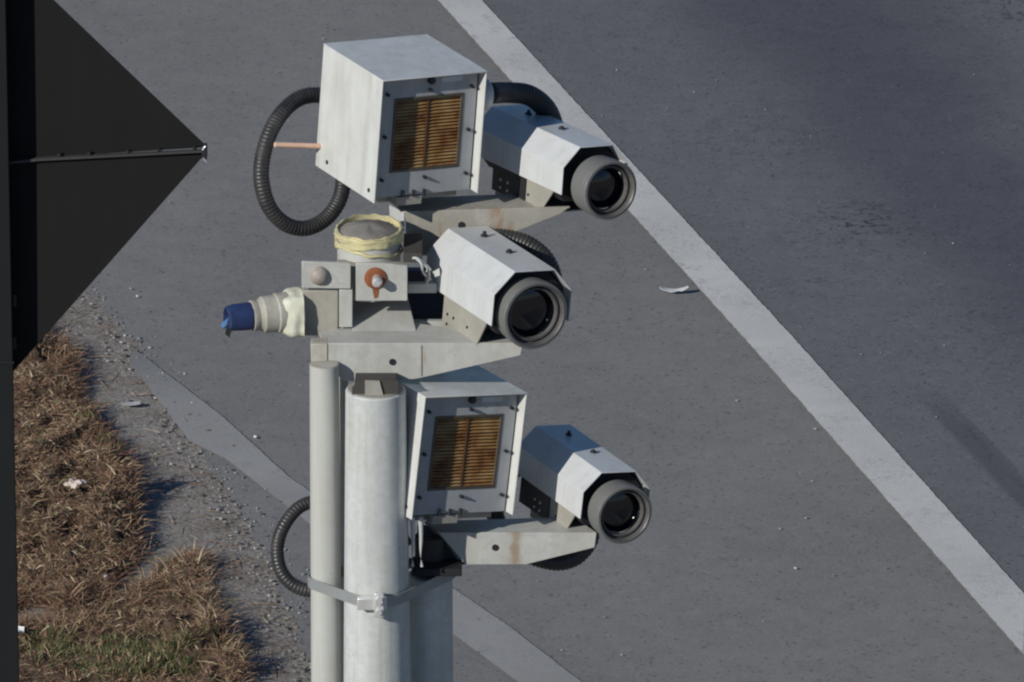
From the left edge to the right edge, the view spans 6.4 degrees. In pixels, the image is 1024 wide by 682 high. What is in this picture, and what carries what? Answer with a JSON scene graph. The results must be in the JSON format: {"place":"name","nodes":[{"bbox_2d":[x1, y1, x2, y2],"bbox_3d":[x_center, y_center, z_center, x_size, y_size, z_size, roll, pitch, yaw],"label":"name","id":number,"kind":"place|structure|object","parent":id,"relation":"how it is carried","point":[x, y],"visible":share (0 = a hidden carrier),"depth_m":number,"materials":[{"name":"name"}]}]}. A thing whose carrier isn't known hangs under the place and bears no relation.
{"place":"outdoors","nodes":[
{"label":"outdoors","id":0,"kind":"place"},
{"bbox_2d":[13,326,272,681],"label":"verge bank","id":1,"kind":"structure","parent":0,"point":[165,624],"depth_m":28.99,"materials":[{"name":"brown plant"}]},
{"bbox_2d":[18,626,24,632],"bbox_3d":[-1.537,0.894,28.375,0.051,0.015,0.032,12,23,29],"label":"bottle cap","id":2,"kind":"object","parent":1,"relation":"on","point":[20,629],"visible":0.41,"depth_m":28.38,"materials":[{"name":"white plastic"}]},
{"bbox_2d":[64,478,87,488],"bbox_3d":[-1.405,0.458,29.449,0.079,0.030,0.049,0,20,0],"label":"crumpled tissue","id":3,"kind":"object","parent":1,"relation":"on","point":[72,483],"visible":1,"depth_m":29.44,"materials":[{"name":"paper"}]},
{"bbox_2d":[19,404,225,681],"bbox_3d":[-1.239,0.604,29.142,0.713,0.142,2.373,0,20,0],"label":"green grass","id":4,"kind":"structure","parent":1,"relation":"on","point":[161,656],"depth_m":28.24,"materials":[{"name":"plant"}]},
{"bbox_2d":[18,290,310,681],"bbox_3d":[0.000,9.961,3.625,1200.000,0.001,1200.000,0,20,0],"label":"ground","id":5,"kind":"structure","parent":0,"point":[169,531],"depth_m":29.52,"materials":[{"name":"grey gravel"}]},
{"bbox_2d":[0,0,18,681],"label":"sign post","id":6,"kind":"object","parent":5,"relation":"on","point":[9,654],"visible":1,"depth_m":15.93,"materials":[{"name":"black metal"}]},
{"bbox_2d":[6,0,207,370],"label":"road sign","id":7,"kind":"object","parent":6,"relation":"attached to","point":[87,196],"visible":1,"depth_m":15.81,"materials":[{"name":"metal"}]},
{"bbox_2d":[121,401,140,405],"bbox_3d":[-1.266,0.206,30.371,0.065,0.007,0.034,0,20,0],"label":"plastic strip","id":8,"kind":"object","parent":5,"relation":"on","point":[131,403],"visible":1,"depth_m":30.37,"materials":[{"name":"white plastic"}]},
{"bbox_2d":[41,307,299,677],"bbox_3d":[-1.180,0.456,29.709,0.939,0.009,3.750,-1,20,-3],"label":"loose straw","id":9,"kind":"object","parent":5,"relation":"on","point":[182,502],"visible":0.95,"depth_m":29.42,"materials":[{"name":"brown plant"}]},
{"bbox_2d":[344,373,410,681],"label":"steel pole","id":10,"kind":"object","parent":5,"relation":"on","point":[376,553],"visible":1,"depth_m":15.21,"materials":[{"name":"grey metal"}]},
{"bbox_2d":[310,360,341,681],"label":"conduit pole","id":11,"kind":"object","parent":10,"relation":"attached to","point":[326,618],"visible":1,"depth_m":15.28,"materials":[{"name":"grey metal"}]},
{"bbox_2d":[270,495,410,597],"bbox_3d":[-0.285,0.331,15.490,0.251,0.190,0.095,-4,20,-12],"label":"cable conduit","id":12,"kind":"object","parent":11,"relation":"attached to","point":[284,575],"visible":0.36,"depth_m":15.47,"materials":[{"name":"black plastic"}]},
{"bbox_2d":[339,377,347,681],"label":"cable pipe","id":13,"kind":"object","parent":10,"relation":"attached to","point":[343,385],"visible":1,"depth_m":15.34,"materials":[{"name":"grey metal"}]},
{"bbox_2d":[308,558,455,617],"bbox_3d":[-0.224,0.396,15.351,0.183,0.044,0.240,15,25,35],"label":"band clamp","id":14,"kind":"object","parent":10,"relation":"attached to","point":[378,602],"visible":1,"depth_m":15.27,"materials":[{"name":"metal"}]},
{"bbox_2d":[302,259,521,380],"bbox_3d":[-0.166,-0.057,15.299,0.369,0.190,0.215,0,20,0],"label":"mounting bracket","id":15,"kind":"object","parent":10,"relation":"attached to","point":[399,330],"visible":1,"depth_m":15.23,"materials":[{"name":"metal"}]},
{"bbox_2d":[221,287,338,337],"bbox_3d":[-0.383,-0.047,15.271,0.213,0.082,0.078,-8,21,-20],"label":"cable connector","id":16,"kind":"object","parent":15,"relation":"attached to","point":[292,312],"visible":1,"depth_m":15.25,"materials":[{"name":"plastic"}]},
{"bbox_2d":[334,213,403,301],"bbox_3d":[-0.240,-0.141,15.315,0.117,0.122,0.118,0,20,0],"label":"pipe stub","id":17,"kind":"object","parent":15,"relation":"on","point":[379,240],"visible":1,"depth_m":15.27,"materials":[{"name":"metal"}]},
{"bbox_2d":[412,256,431,283],"bbox_3d":[-0.150,-0.115,15.277,0.048,0.061,0.038,-9,22,-22],"label":"white wire","id":18,"kind":"object","parent":15,"relation":"attached to","point":[421,261],"visible":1,"depth_m":15.27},
{"bbox_2d":[389,194,569,261],"bbox_3d":[-0.055,-0.179,15.362,0.305,0.088,0.218,0,20,0],"label":"mounting bracket","id":19,"kind":"object","parent":15,"relation":"attached to","point":[430,221],"visible":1,"depth_m":15.37,"materials":[{"name":"grey metal"}]},
{"bbox_2d":[316,34,493,205],"bbox_3d":[-0.177,-0.367,15.366,0.226,0.232,0.215,-6,21,-28],"label":"infrared floodlight","id":20,"kind":"object","parent":19,"relation":"on","point":[401,120],"visible":1,"depth_m":15.30,"materials":[{"name":"white metal"}]},
{"bbox_2d":[274,142,320,148],"bbox_3d":[-0.354,-0.329,15.397,0.098,0.024,0.009,-8,21,-21],"label":"copper rod","id":21,"kind":"object","parent":20,"relation":"attached to","point":[297,145],"visible":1,"depth_m":15.39,"materials":[{"name":"metal"}]},
{"bbox_2d":[253,87,350,235],"bbox_3d":[-0.356,-0.301,15.456,0.201,0.236,0.094,-15,25,-35],"label":"cable conduit","id":22,"kind":"object","parent":20,"relation":"attached to","point":[281,113],"visible":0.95,"depth_m":15.43,"materials":[{"name":"black plastic"}]},
{"bbox_2d":[389,92,463,172],"bbox_3d":[-0.143,-0.349,15.291,0.132,0.131,0.005,-6,21,-28],"label":"window frame","id":23,"kind":"structure","parent":20,"relation":"in","point":[456,164],"depth_m":15.29,"materials":[{"name":"metal"}]},
{"bbox_2d":[481,104,635,219],"bbox_3d":[0.071,-0.296,15.435,0.127,0.150,0.379,-5,17,-30],"label":"surveillance camera","id":24,"kind":"object","parent":19,"relation":"attached to","point":[530,155],"visible":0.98,"depth_m":15.36,"materials":[{"name":"white metal"}]},
{"bbox_2d":[491,82,562,120],"bbox_3d":[0.018,-0.362,15.473,0.146,0.225,0.223,0,20,0],"label":"cable conduit","id":25,"kind":"object","parent":24,"relation":"attached to","point":[536,100],"visible":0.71,"depth_m":15.45,"materials":[{"name":"black plastic"}]},
{"bbox_2d":[425,226,571,348],"bbox_3d":[-0.025,-0.081,15.274,0.146,0.172,0.291,-4,19,-27],"label":"surveillance camera","id":26,"kind":"object","parent":15,"relation":"attached to","point":[483,277],"visible":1,"depth_m":15.19,"materials":[{"name":"white metal"}]},
{"bbox_2d":[486,228,561,327],"bbox_3d":[-0.013,-0.103,15.377,0.193,0.172,0.068,7,21,18],"label":"cable conduit","id":27,"kind":"object","parent":26,"relation":"attached to","point":[534,247],"visible":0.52,"depth_m":15.35,"materials":[{"name":"black plastic"}]},
{"bbox_2d":[409,532,452,681],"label":"steel pole","id":28,"kind":"object","parent":5,"relation":"on","point":[431,635],"visible":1,"depth_m":15.38,"materials":[{"name":"grey metal"}]},
{"bbox_2d":[412,518,595,575],"bbox_3d":[-0.013,0.347,15.368,0.310,0.076,0.117,0,20,0],"label":"mounting bracket","id":29,"kind":"object","parent":28,"relation":"attached to","point":[511,541],"visible":1,"depth_m":15.35,"materials":[{"name":"metal"}]},
{"bbox_2d":[399,365,527,523],"bbox_3d":[-0.124,0.171,15.325,0.199,0.229,0.213,-2,17,-30],"label":"infrared floodlight","id":30,"kind":"object","parent":29,"relation":"on","point":[464,430],"visible":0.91,"depth_m":15.26,"materials":[{"name":"white metal"}]},
{"bbox_2d":[410,516,414,566],"bbox_3d":[-0.166,0.335,15.265,0.008,0.089,0.010,0,20,0],"label":"cable tail","id":31,"kind":"object","parent":30,"relation":"hanging from","point":[412,524],"visible":1,"depth_m":15.26},
{"bbox_2d":[418,516,422,566],"bbox_3d":[-0.152,0.335,15.265,0.009,0.089,0.010,0,20,0],"label":"cable tail","id":32,"kind":"object","parent":30,"relation":"hanging from","point":[420,521],"visible":1,"depth_m":15.26},
{"bbox_2d":[427,414,502,490],"bbox_3d":[-0.079,0.185,15.256,0.131,0.129,0.005,-2,17,-30],"label":"window frame","id":33,"kind":"structure","parent":30,"relation":"in","point":[429,488],"depth_m":15.26,"materials":[{"name":"brown metal"}]},
{"bbox_2d":[518,424,651,543],"bbox_3d":[0.121,0.247,15.423,0.127,0.150,0.316,-2,18,-26],"label":"surveillance camera","id":34,"kind":"object","parent":29,"relation":"on","point":[568,473],"visible":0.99,"depth_m":15.35,"materials":[{"name":"white metal"}]},
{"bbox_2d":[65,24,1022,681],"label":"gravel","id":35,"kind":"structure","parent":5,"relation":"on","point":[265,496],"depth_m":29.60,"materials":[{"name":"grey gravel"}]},
{"bbox_2d":[54,0,1023,681],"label":"road","id":36,"kind":"structure","parent":0,"point":[696,578],"depth_m":30.35,"materials":[{"name":"grey asphalt"}]},
{"bbox_2d":[128,349,581,681],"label":"edge line","id":37,"kind":"object","parent":36,"relation":"on","point":[508,650],"visible":0.79,"depth_m":29.70,"materials":[{"name":"paint"}]},
{"bbox_2d":[660,286,688,291],"bbox_3d":[0.557,-0.180,31.411,0.100,0.016,0.032,0,20,0],"label":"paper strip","id":38,"kind":"object","parent":36,"relation":"on","point":[674,290],"visible":1,"depth_m":31.41,"materials":[{"name":"white paper"}]},
{"bbox_2d":[438,0,1023,653],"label":"lane line","id":39,"kind":"object","parent":36,"relation":"on","point":[964,556],"visible":0.9,"depth_m":30.74,"materials":[{"name":"paint"}]},
{"bbox_2d":[486,474,599,570],"bbox_3d":[0.050,0.293,15.517,0.173,0.187,0.125,16,25,37],"label":"cable conduit","id":40,"kind":"object","parent":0,"point":[567,561],"visible":0.31,"depth_m":15.51,"materials":[{"name":"black plastic"}]},
{"bbox_2d":[483,0,1023,592],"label":"carriageway","id":41,"kind":"structure","parent":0,"point":[809,236],"depth_m":32.62,"materials":[{"name":"grey asphalt"}]}
]}

